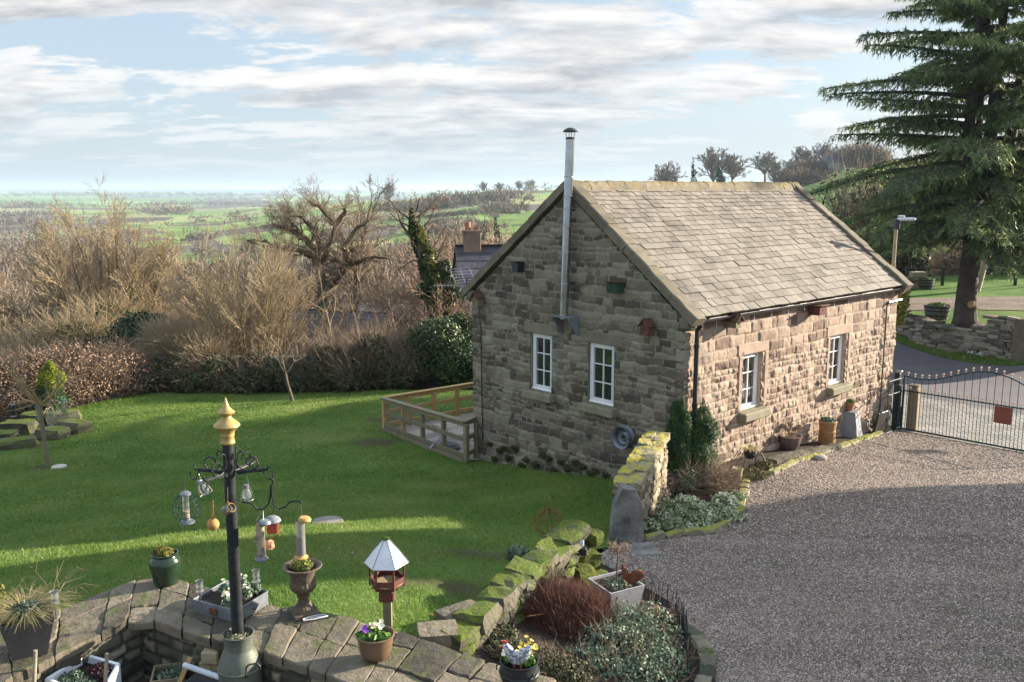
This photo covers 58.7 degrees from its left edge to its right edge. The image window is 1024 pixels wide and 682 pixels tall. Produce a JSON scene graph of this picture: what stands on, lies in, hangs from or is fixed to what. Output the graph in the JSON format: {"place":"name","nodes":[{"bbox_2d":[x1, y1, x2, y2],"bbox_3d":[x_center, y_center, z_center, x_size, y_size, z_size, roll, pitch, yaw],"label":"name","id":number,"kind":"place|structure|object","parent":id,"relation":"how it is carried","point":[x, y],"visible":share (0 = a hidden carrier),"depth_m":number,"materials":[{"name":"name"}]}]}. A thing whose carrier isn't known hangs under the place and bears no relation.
{"place":"outdoors","nodes":[
{"label":"outdoors","id":0,"kind":"place"},
{"bbox_2d":[138,677,149,681],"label":"patio floor","id":1,"kind":"structure","parent":0,"point":[144,679],"depth_m":8.16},
{"bbox_2d":[45,655,121,681],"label":"butler sink","id":2,"kind":"object","parent":1,"relation":"on","point":[91,669],"visible":0.88,"depth_m":7.44,"materials":[{"name":"white ceramic"}]},
{"bbox_2d":[150,662,185,681],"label":"trough","id":3,"kind":"object","parent":1,"relation":"on","point":[170,672],"visible":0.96,"depth_m":7.77,"materials":[{"name":"grey plant"}]},
{"bbox_2d":[177,656,218,681],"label":"bench frame","id":4,"kind":"object","parent":1,"relation":"on","point":[202,675],"visible":0.88,"depth_m":7.53,"materials":[{"name":"white paint"}]},
{"bbox_2d":[217,626,261,681],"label":"milk churn","id":5,"kind":"object","parent":1,"relation":"on","point":[240,660],"visible":1,"depth_m":7.32,"materials":[{"name":"metal"}]},
{"bbox_2d":[189,397,273,634],"bbox_3d":[-2.244,1.431,7.293,0.578,2.013,0.398,-7,12,-35],"label":"feeder pole","id":6,"kind":"object","parent":5,"relation":"on","point":[226,425],"visible":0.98,"depth_m":7.22,"materials":[{"name":"black metal"}]},
{"bbox_2d":[172,480,199,525],"bbox_3d":[-2.603,1.280,7.261,0.212,0.360,0.209,0,10,0],"label":"caged feeder","id":7,"kind":"object","parent":6,"relation":"hanging from","point":[187,520],"visible":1,"depth_m":7.25,"materials":[{"name":"paint"}]},
{"bbox_2d":[242,477,301,509],"bbox_3d":[-1.914,1.216,7.250,0.480,0.278,0.018,0,10,0],"label":"hanger bar","id":8,"kind":"object","parent":6,"relation":"hanging from","point":[270,496],"visible":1,"depth_m":7.26,"materials":[{"name":"black metal"}]},
{"bbox_2d":[253,510,270,562],"bbox_3d":[-1.985,1.555,7.239,0.142,0.406,0.137,0,10,0],"label":"tube feeder","id":9,"kind":"object","parent":8,"relation":"hanging from","point":[261,557],"visible":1,"depth_m":7.23,"materials":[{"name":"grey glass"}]},
{"bbox_2d":[294,507,310,560],"bbox_3d":[-1.681,1.517,7.301,0.150,0.481,0.114,0,10,0],"label":"tube feeder","id":10,"kind":"object","parent":8,"relation":"hanging from","point":[300,522],"visible":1,"depth_m":7.28,"materials":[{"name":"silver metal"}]},
{"bbox_2d":[0,389,614,636],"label":"lawn","id":11,"kind":"structure","parent":0,"point":[457,588],"depth_m":16.31,"materials":[{"name":"green plant"}]},
{"bbox_2d":[0,418,38,434],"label":"rockery boulder","id":12,"kind":"object","parent":11,"relation":"on","point":[27,426],"visible":0.62,"depth_m":24.90,"materials":[{"name":"stone"}]},
{"bbox_2d":[0,435,39,450],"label":"rockery boulder","id":13,"kind":"object","parent":11,"relation":"on","point":[10,443],"visible":0.87,"depth_m":23.32,"materials":[{"name":"stone"}]},
{"bbox_2d":[33,360,66,410],"bbox_3d":[-13.886,1.410,27.344,1.037,1.722,0.942,0,10,0],"label":"golden conifer","id":14,"kind":"object","parent":11,"relation":"on","point":[47,372],"visible":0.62,"depth_m":27.09,"materials":[{"name":"green plant"}]},
{"bbox_2d":[34,426,70,439],"bbox_3d":[-12.280,2.486,24.309,0.883,0.374,0.540,2,10,13],"label":"rockery boulder","id":15,"kind":"object","parent":11,"relation":"on","point":[56,432],"visible":0.68,"depth_m":24.12,"materials":[{"name":"stone"}]},
{"bbox_2d":[57,418,92,434],"bbox_3d":[-11.958,2.372,24.890,0.882,0.461,0.546,4,10,21],"label":"rockery boulder","id":16,"kind":"object","parent":11,"relation":"on","point":[78,426],"visible":0.69,"depth_m":24.69,"materials":[{"name":"stone"}]},
{"bbox_2d":[417,619,458,647],"bbox_3d":[-0.670,2.680,8.219,0.374,0.204,0.307,-1,10,-8],"label":"stone block","id":17,"kind":"object","parent":11,"relation":"on","point":[430,631],"depth_m":8.13,"materials":[{"name":"stone"}]},
{"bbox_2d":[0,389,1017,681],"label":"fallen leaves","id":18,"kind":"object","parent":11,"relation":"on","point":[526,519],"visible":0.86,"depth_m":12.03,"materials":[{"name":"plant"}]},
{"bbox_2d":[396,412,478,459],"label":"fenced yard","id":19,"kind":"structure","parent":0,"point":[430,422],"depth_m":23.41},
{"bbox_2d":[0,342,1014,552],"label":"ground","id":20,"kind":"structure","parent":0,"point":[89,400],"depth_m":29.46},
{"bbox_2d":[0,354,84,465],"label":"small tree","id":21,"kind":"object","parent":20,"relation":"on","point":[35,400],"visible":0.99,"depth_m":20.89,"materials":[{"name":"plant"}]},
{"bbox_2d":[0,287,124,397],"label":"twisted tree","id":22,"kind":"object","parent":20,"relation":"on","point":[17,313],"visible":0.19,"depth_m":36.17,"materials":[{"name":"brown plant"}]},
{"bbox_2d":[0,244,138,337],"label":"thicket tree","id":23,"kind":"object","parent":20,"relation":"on","point":[17,291],"visible":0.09,"depth_m":46.35,"materials":[{"name":"brown plant"}]},
{"bbox_2d":[0,281,149,383],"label":"hedge","id":24,"kind":"object","parent":20,"relation":"on","point":[98,317],"visible":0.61,"depth_m":33.95,"materials":[{"name":"beige plant"}]},
{"bbox_2d":[0,328,171,420],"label":"beech hedge","id":25,"kind":"object","parent":20,"relation":"on","point":[108,376],"visible":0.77,"depth_m":28.91,"materials":[{"name":"plant"}]},
{"bbox_2d":[4,170,191,395],"bbox_3d":[-17.004,-2.252,37.815,7.664,9.484,6.116,-4,10,-22],"label":"fan tree","id":26,"kind":"object","parent":20,"relation":"on","point":[147,278],"visible":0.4,"depth_m":37.42,"materials":[{"name":"beige plant"}]},
{"bbox_2d":[87,309,175,369],"bbox_3d":[-13.637,0.026,33.338,3.636,2.414,2.868,0,10,0],"label":"evergreen bush","id":27,"kind":"object","parent":20,"relation":"on","point":[127,320],"visible":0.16,"depth_m":32.83,"materials":[{"name":"green plant"}]},
{"bbox_2d":[121,307,237,386],"bbox_3d":[-11.551,0.267,31.900,4.278,3.011,3.575,0,10,0],"label":"straw bush","id":28,"kind":"object","parent":20,"relation":"on","point":[156,336],"visible":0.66,"depth_m":31.27,"materials":[{"name":"plant"}]},
{"bbox_2d":[124,328,301,395],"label":"bramble bank","id":29,"kind":"structure","parent":20,"relation":"on","point":[258,378],"depth_m":30.66,"materials":[{"name":"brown plant"}]},
{"bbox_2d":[152,216,335,354],"bbox_3d":[-9.864,-1.421,33.060,6.631,6.260,6.237,0,10,0],"label":"coppiced willow","id":30,"kind":"object","parent":20,"relation":"on","point":[278,326],"visible":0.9,"depth_m":32.56,"materials":[{"name":"plant"}]},
{"bbox_2d":[0,578,555,681],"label":"terrace wall","id":31,"kind":"structure","parent":20,"relation":"on","point":[138,630],"depth_m":7.76,"materials":[{"name":"stone"}]},
{"bbox_2d":[0,551,97,660],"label":"square planter","id":32,"kind":"object","parent":31,"relation":"on","point":[26,625],"visible":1,"depth_m":7.34,"materials":[{"name":"stone"}]},
{"bbox_2d":[149,546,181,587],"bbox_3d":[-3.328,2.148,8.739,0.296,0.374,0.296,0,10,0],"label":"glazed pot","id":33,"kind":"object","parent":31,"relation":"on","point":[165,562],"visible":1,"depth_m":8.65,"materials":[{"name":"green ceramic"}]},
{"bbox_2d":[193,574,267,620],"bbox_3d":[-2.527,2.301,8.214,0.541,0.246,0.490,4,10,24],"label":"metal trough","id":34,"kind":"object","parent":31,"relation":"on","point":[215,601],"visible":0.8,"depth_m":8.16,"materials":[{"name":"metal"}]},
{"bbox_2d":[282,558,321,620],"bbox_3d":[-1.862,2.182,8.107,0.354,0.516,0.354,0,10,0],"label":"cast urn","id":35,"kind":"object","parent":31,"relation":"on","point":[302,583],"visible":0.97,"depth_m":8.04,"materials":[{"name":"metal"}]},
{"bbox_2d":[354,619,394,662],"bbox_3d":[-1.105,2.410,7.356,0.319,0.314,0.316,0,10,0],"label":"flower pot","id":36,"kind":"object","parent":31,"relation":"on","point":[374,640],"visible":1,"depth_m":7.27,"materials":[{"name":"brown ceramic"}]},
{"bbox_2d":[496,635,539,681],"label":"cauldron","id":37,"kind":"object","parent":31,"relation":"on","point":[530,672],"visible":0.71,"depth_m":6.82,"materials":[{"name":"black metal"}]},
{"bbox_2d":[500,640,531,669],"bbox_3d":[0.028,2.350,6.822,0.245,0.239,0.065,0,10,0],"label":"hen ornament","id":38,"kind":"object","parent":37,"relation":"in","point":[519,657],"visible":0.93,"depth_m":6.80,"materials":[{"name":"ceramic"}]},
{"bbox_2d":[162,355,467,392],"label":"boundary wall","id":39,"kind":"structure","parent":20,"relation":"on","point":[431,385],"depth_m":31.53,"materials":[{"name":"stone"}]},
{"bbox_2d":[228,173,412,314],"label":"gnarled oak","id":40,"kind":"object","parent":20,"relation":"on","point":[347,262],"visible":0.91,"depth_m":43.36,"materials":[{"name":"brown plant"}]},
{"bbox_2d":[246,306,407,352],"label":"slate shed","id":41,"kind":"structure","parent":20,"relation":"on","point":[371,318],"depth_m":43.44,"materials":[{"name":"stone"}]},
{"bbox_2d":[299,174,399,310],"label":"tall bare tree","id":42,"kind":"object","parent":20,"relation":"on","point":[357,243],"visible":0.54,"depth_m":48.00,"materials":[{"name":"brown plant"}]},
{"bbox_2d":[290,304,409,352],"bbox_3d":[-6.571,0.054,36.762,4.975,3.431,3.440,-5,11,-25],"label":"thicket tree","id":43,"kind":"object","parent":20,"relation":"on","point":[321,326],"visible":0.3,"depth_m":36.94,"materials":[{"name":"plant"}]},
{"bbox_2d":[262,310,454,393],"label":"bramble bank","id":44,"kind":"structure","parent":20,"relation":"on","point":[342,367],"depth_m":30.52,"materials":[{"name":"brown plant"}]},
{"bbox_2d":[301,270,426,344],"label":"thicket tree","id":45,"kind":"object","parent":20,"relation":"on","point":[373,302],"visible":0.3,"depth_m":44.22,"materials":[{"name":"brown plant"}]},
{"bbox_2d":[364,536,408,626],"bbox_3d":[-1.152,2.260,8.391,0.420,0.969,0.365,0,10,0],"label":"bird table","id":46,"kind":"object","parent":20,"relation":"on","point":[386,559],"visible":1,"depth_m":8.29,"materials":[{"name":"wood"}]},
{"bbox_2d":[358,251,427,322],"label":"thicket tree","id":47,"kind":"object","parent":20,"relation":"on","point":[392,285],"visible":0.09,"depth_m":47.43,"materials":[{"name":"brown plant"}]},
{"bbox_2d":[371,189,464,329],"bbox_3d":[-3.662,-2.313,35.951,3.703,7.564,2.693,0,10,0],"label":"ivy clad tree","id":48,"kind":"object","parent":20,"relation":"on","point":[432,272],"visible":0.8,"depth_m":35.66,"materials":[{"name":"green plant"}]},
{"bbox_2d":[384,237,461,340],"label":"bare tree","id":49,"kind":"object","parent":20,"relation":"on","point":[403,291],"visible":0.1,"depth_m":41.19,"materials":[{"name":"brown plant"}]},
{"bbox_2d":[379,382,478,462],"bbox_3d":[-2.062,1.992,22.746,2.704,1.489,5.645,0,10,0],"label":"timber fence","id":50,"kind":"object","parent":20,"relation":"on","point":[409,408],"visible":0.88,"depth_m":22.13,"materials":[{"name":"wood"}]},
{"bbox_2d":[394,310,472,389],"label":"ivy bank","id":51,"kind":"structure","parent":20,"relation":"on","point":[449,335],"depth_m":30.80,"materials":[{"name":"green plant"}]},
{"bbox_2d":[402,264,477,339],"bbox_3d":[-1.342,-0.591,36.633,6.189,4.704,6.822,-2,10,-10],"label":"thicket tree","id":52,"kind":"object","parent":20,"relation":"on","point":[459,303],"visible":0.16,"depth_m":34.59,"materials":[{"name":"brown plant"}]},
{"bbox_2d":[370,213,513,316],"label":"bare tree","id":53,"kind":"object","parent":20,"relation":"on","point":[490,238],"visible":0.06,"depth_m":46.78,"materials":[{"name":"brown plant"}]},
{"bbox_2d":[452,222,502,323],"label":"neighbour house","id":54,"kind":"structure","parent":20,"relation":"on","point":[471,250],"depth_m":39.61,"materials":[{"name":"stone"}]},
{"bbox_2d":[441,519,607,655],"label":"mossy wall","id":55,"kind":"structure","parent":20,"relation":"on","point":[503,595],"depth_m":9.31,"materials":[{"name":"stone"}]},
{"bbox_2d":[588,570,644,620],"bbox_3d":[1.119,2.823,9.809,0.440,0.551,0.440,-5,11,-28],"label":"white planter","id":56,"kind":"object","parent":20,"relation":"on","point":[620,587],"visible":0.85,"depth_m":9.68,"materials":[{"name":"ceramic"}]},
{"bbox_2d":[608,484,643,545],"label":"standing slab","id":57,"kind":"structure","parent":20,"relation":"on","point":[626,522],"depth_m":13.01,"materials":[{"name":"stone"}]},
{"bbox_2d":[611,431,669,519],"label":"stone wall","id":58,"kind":"structure","parent":20,"relation":"on","point":[643,471],"depth_m":14.40,"materials":[{"name":"yellow stone"}]},
{"bbox_2d":[665,395,692,490],"bbox_3d":[2.912,1.787,15.917,0.522,1.842,0.528,0,10,0],"label":"yew shrub","id":59,"kind":"object","parent":20,"relation":"on","point":[679,427],"visible":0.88,"depth_m":15.78,"materials":[{"name":"green plant"}]},
{"bbox_2d":[461,128,913,488],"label":"stone cottage","id":60,"kind":"structure","parent":20,"relation":"on","point":[570,362],"depth_m":18.07,"materials":[{"name":"brown stone"}]},
{"bbox_2d":[532,333,551,392],"bbox_3d":[0.644,0.433,18.502,0.100,1.171,0.593,-9,13,-42],"label":"window","id":61,"kind":"structure","parent":60,"relation":"in","point":[542,344],"depth_m":18.55,"materials":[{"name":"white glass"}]},
{"bbox_2d":[486,440,609,479],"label":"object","id":62,"kind":"object","parent":60,"relation":"attached to","point":[502,449],"depth_m":18.59,"materials":[{"name":"plant"}]},
{"bbox_2d":[589,343,613,406],"bbox_3d":[1.736,0.629,17.334,0.100,1.171,0.641,-9,13,-42],"label":"window","id":63,"kind":"structure","parent":60,"relation":"in","point":[602,356],"depth_m":17.37,"materials":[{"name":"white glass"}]},
{"bbox_2d":[611,425,634,448],"bbox_3d":[2.061,1.782,16.897,0.165,0.430,0.430,-9,13,-42],"label":"wheel rim","id":64,"kind":"object","parent":60,"relation":"attached to","point":[622,436],"visible":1,"depth_m":16.91,"materials":[{"name":"metal"}]},
{"bbox_2d":[741,352,758,410],"bbox_3d":[4.519,0.761,17.458,0.628,1.091,0.100,-9,13,-42],"label":"window","id":65,"kind":"structure","parent":60,"relation":"in","point":[750,362],"depth_m":17.53,"materials":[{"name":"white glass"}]},
{"bbox_2d":[828,334,842,385],"bbox_3d":[6.939,0.392,19.658,0.649,1.091,0.100,-9,13,-42],"label":"window","id":66,"kind":"structure","parent":60,"relation":"in","point":[836,341],"depth_m":19.74,"materials":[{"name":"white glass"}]},
{"bbox_2d":[891,370,902,429],"bbox_3d":[9.141,1.421,21.579,0.210,1.465,0.220,-9,13,-44],"label":"gate post","id":67,"kind":"object","parent":20,"relation":"on","point":[898,373],"visible":0.92,"depth_m":21.51,"materials":[{"name":"metal"}]},
{"bbox_2d":[900,366,1023,451],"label":"iron gate","id":68,"kind":"structure","parent":67,"relation":"attached to","point":[1003,415],"depth_m":20.41,"materials":[{"name":"metal"}]},
{"bbox_2d":[906,383,920,430],"bbox_3d":[9.533,1.625,21.619,0.230,1.210,0.250,-9,13,-44],"label":"stone gatepost","id":69,"kind":"object","parent":20,"relation":"on","point":[915,411],"visible":0.7,"depth_m":21.52,"materials":[{"name":"stone"}]},
{"bbox_2d":[805,129,1022,249],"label":"hedge trees","id":70,"kind":"object","parent":20,"relation":"on","point":[853,204],"visible":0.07,"depth_m":50.99,"materials":[{"name":"plant"}]},
{"bbox_2d":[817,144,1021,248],"bbox_3d":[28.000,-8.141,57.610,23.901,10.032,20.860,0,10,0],"label":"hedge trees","id":71,"kind":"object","parent":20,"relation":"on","point":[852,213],"visible":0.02,"depth_m":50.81,"materials":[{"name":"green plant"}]},
{"bbox_2d":[895,309,1019,359],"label":"roadside wall","id":72,"kind":"structure","parent":20,"relation":"on","point":[992,337],"depth_m":30.20,"materials":[{"name":"stone"}]},
{"bbox_2d":[1010,317,1023,361],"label":"end pier","id":73,"kind":"structure","parent":20,"relation":"on","point":[1017,345],"depth_m":28.82,"materials":[{"name":"stone"}]},
{"bbox_2d":[0,148,1023,318],"bbox_3d":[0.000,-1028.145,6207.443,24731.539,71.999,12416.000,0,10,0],"label":"hills","id":74,"kind":"structure","parent":0,"point":[179,221],"depth_m":1004.85,"materials":[{"name":"plant"}]},
{"bbox_2d":[0,219,514,340],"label":"woodland","id":75,"kind":"object","parent":74,"relation":"on","point":[300,264],"visible":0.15,"depth_m":131.15,"materials":[{"name":"plant"}]},
{"bbox_2d":[0,181,555,225],"bbox_3d":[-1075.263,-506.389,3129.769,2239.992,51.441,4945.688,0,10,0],"label":"tree belts","id":76,"kind":"object","parent":74,"relation":"on","point":[164,209],"visible":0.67,"depth_m":1199.47,"materials":[{"name":"plant"}]},
{"bbox_2d":[182,184,535,242],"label":"tree belts","id":77,"kind":"object","parent":74,"relation":"on","point":[499,195],"visible":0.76,"depth_m":542.16,"materials":[{"name":"plant"}]},
{"bbox_2d":[0,171,751,248],"bbox_3d":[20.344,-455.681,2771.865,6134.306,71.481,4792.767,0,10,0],"label":"woodland","id":78,"kind":"object","parent":74,"relation":"on","point":[20,233],"visible":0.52,"depth_m":743.35,"materials":[{"name":"plant"}]},
{"bbox_2d":[647,160,688,181],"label":"hill tree","id":79,"kind":"object","parent":74,"relation":"on","point":[666,174],"visible":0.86,"depth_m":470.38,"materials":[{"name":"plant"}]},
{"bbox_2d":[695,146,733,181],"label":"hill tree","id":80,"kind":"object","parent":74,"relation":"on","point":[711,161],"visible":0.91,"depth_m":409.96,"materials":[{"name":"plant"}]},
{"bbox_2d":[765,140,897,186],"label":"hillside wood","id":81,"kind":"object","parent":74,"relation":"on","point":[801,173],"visible":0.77,"depth_m":294.82,"materials":[{"name":"plant"}]},
{"bbox_2d":[0,0,1023,189],"label":"sky","id":82,"kind":"structure","parent":0,"point":[147,94],"materials":[{"name":"white"}]},
{"bbox_2d":[600,430,1023,681],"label":"gravel drive","id":83,"kind":"structure","parent":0,"point":[887,592],"depth_m":12.10,"materials":[{"name":"gravel"}]},
{"bbox_2d":[472,563,699,681],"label":"shrub bed","id":84,"kind":"object","parent":83,"relation":"on","point":[529,630],"visible":0.13,"depth_m":8.73,"materials":[{"name":"soil"}]},
{"bbox_2d":[482,611,594,681],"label":"bed cover","id":85,"kind":"object","parent":84,"relation":"on","point":[549,664],"visible":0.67,"depth_m":8.04,"materials":[{"name":"green plant"}]},
{"bbox_2d":[517,562,623,646],"bbox_3d":[0.482,2.960,9.323,1.422,1.346,1.314,0,10,0],"label":"russet shrub","id":86,"kind":"object","parent":84,"relation":"on","point":[576,602],"visible":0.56,"depth_m":9.10,"materials":[{"name":"plant"}]},
{"bbox_2d":[554,584,701,681],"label":"leafy shrub","id":87,"kind":"object","parent":84,"relation":"on","point":[627,631],"visible":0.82,"depth_m":8.66,"materials":[{"name":"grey plant"}]},
{"bbox_2d":[601,555,691,681],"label":"wire edging","id":88,"kind":"object","parent":83,"relation":"on","point":[684,626],"visible":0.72,"depth_m":9.64,"materials":[{"name":"black metal"}]},
{"bbox_2d":[675,624,717,681],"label":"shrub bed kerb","id":89,"kind":"object","parent":83,"relation":"on","point":[708,659],"visible":0.85,"depth_m":8.90,"materials":[{"name":"stone"}]},
{"bbox_2d":[644,431,872,533],"bbox_3d":[4.901,2.434,17.467,1.497,0.582,10.522,7,12,36],"label":"flower bed","id":90,"kind":"object","parent":83,"relation":"on","point":[707,497],"visible":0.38,"depth_m":16.86,"materials":[{"name":"soil"}]},
{"bbox_2d":[667,451,705,494],"bbox_3d":[3.017,2.414,15.883,0.872,1.082,0.910,0,10,0],"label":"grey shrub","id":91,"kind":"object","parent":90,"relation":"on","point":[690,476],"visible":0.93,"depth_m":15.78,"materials":[{"name":"green plant"}]},
{"bbox_2d":[644,491,739,531],"bbox_3d":[2.893,2.687,14.318,1.074,0.545,2.298,9,13,44],"label":"variegated shrub","id":92,"kind":"object","parent":90,"relation":"on","point":[663,521],"visible":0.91,"depth_m":14.11,"materials":[{"name":"green plant"}]},
{"bbox_2d":[687,401,721,481],"bbox_3d":[3.298,1.857,16.199,0.896,1.640,0.870,0,10,0],"label":"yew shrub","id":93,"kind":"object","parent":90,"relation":"on","point":[706,437],"visible":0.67,"depth_m":15.98,"materials":[{"name":"green plant"}]},
{"bbox_2d":[693,449,754,496],"bbox_3d":[3.647,2.416,15.764,1.069,1.096,1.340,0,10,0],"label":"twiggy shrub","id":94,"kind":"object","parent":90,"relation":"on","point":[714,475],"visible":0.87,"depth_m":15.57,"materials":[{"name":"plant"}]},
{"bbox_2d":[779,417,802,449],"bbox_3d":[5.641,1.830,18.334,0.573,0.724,0.607,-9,13,-43],"label":"round pot","id":95,"kind":"object","parent":90,"relation":"on","point":[789,440],"visible":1,"depth_m":18.23,"materials":[{"name":"ceramic"}]},
{"bbox_2d":[818,415,836,444],"bbox_3d":[6.612,1.824,19.076,0.380,0.765,0.380,0,10,0],"label":"chimney pot","id":96,"kind":"object","parent":90,"relation":"on","point":[827,430],"visible":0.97,"depth_m":18.95,"materials":[{"name":"ceramic"}]},
{"bbox_2d":[840,409,862,438],"bbox_3d":[7.474,1.844,20.232,0.540,0.620,0.540,6,11,32],"label":"slate pedestal","id":97,"kind":"object","parent":90,"relation":"on","point":[851,426],"visible":0.65,"depth_m":20.03,"materials":[{"name":"stone"}]},
{"bbox_2d":[644,430,882,541],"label":"bed kerb","id":98,"kind":"structure","parent":83,"relation":"on","point":[720,525],"depth_m":14.77,"materials":[{"name":"stone"}]},
{"bbox_2d":[767,443,841,463],"bbox_3d":[5.788,2.223,17.915,2.543,0.306,0.237,-9,13,-42],"label":"bed step","id":99,"kind":"object","parent":83,"relation":"on","point":[779,458],"visible":0.84,"depth_m":17.74,"materials":[{"name":"stone"}]},
{"bbox_2d":[864,236,1023,329],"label":"garden lawn","id":100,"kind":"structure","parent":0,"point":[1004,287],"depth_m":37.72,"materials":[{"name":"green plant"}]},
{"bbox_2d":[867,215,943,279],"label":"garden hedge","id":101,"kind":"object","parent":100,"relation":"on","point":[917,263],"visible":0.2,"depth_m":40.35,"materials":[{"name":"green plant"}]},
{"bbox_2d":[807,0,1023,327],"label":"cedar tree","id":102,"kind":"object","parent":100,"relation":"on","point":[980,219],"visible":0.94,"depth_m":29.34,"materials":[{"name":"green plant"}]},
{"bbox_2d":[924,301,951,319],"bbox_3d":[15.080,-1.099,32.277,0.904,0.589,0.904,0,10,0],"label":"barrel planter","id":103,"kind":"object","parent":100,"relation":"on","point":[938,311],"visible":1,"depth_m":31.98,"materials":[{"name":"grey wood"}]},
{"bbox_2d":[927,241,993,275],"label":"garden hedge","id":104,"kind":"object","parent":100,"relation":"on","point":[953,260],"visible":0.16,"depth_m":42.29,"materials":[{"name":"plant"}]},
{"bbox_2d":[889,342,1023,425],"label":"road","id":105,"kind":"structure","parent":0,"point":[912,361],"depth_m":27.47,"materials":[{"name":"asphalt"}]},
{"bbox_2d":[890,392,1023,451],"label":"stone setts apron","id":106,"kind":"object","parent":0,"point":[973,421],"visible":0.56,"depth_m":22.32,"materials":[{"name":"stone"}]},
{"bbox_2d":[895,333,1023,365],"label":"verge","id":107,"kind":"structure","parent":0,"point":[942,353],"depth_m":30.27,"materials":[{"name":"green plant"}]},
{"bbox_2d":[908,296,1023,310],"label":"garden drive","id":108,"kind":"structure","parent":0,"point":[1001,303],"depth_m":35.14,"materials":[{"name":"gravel"}]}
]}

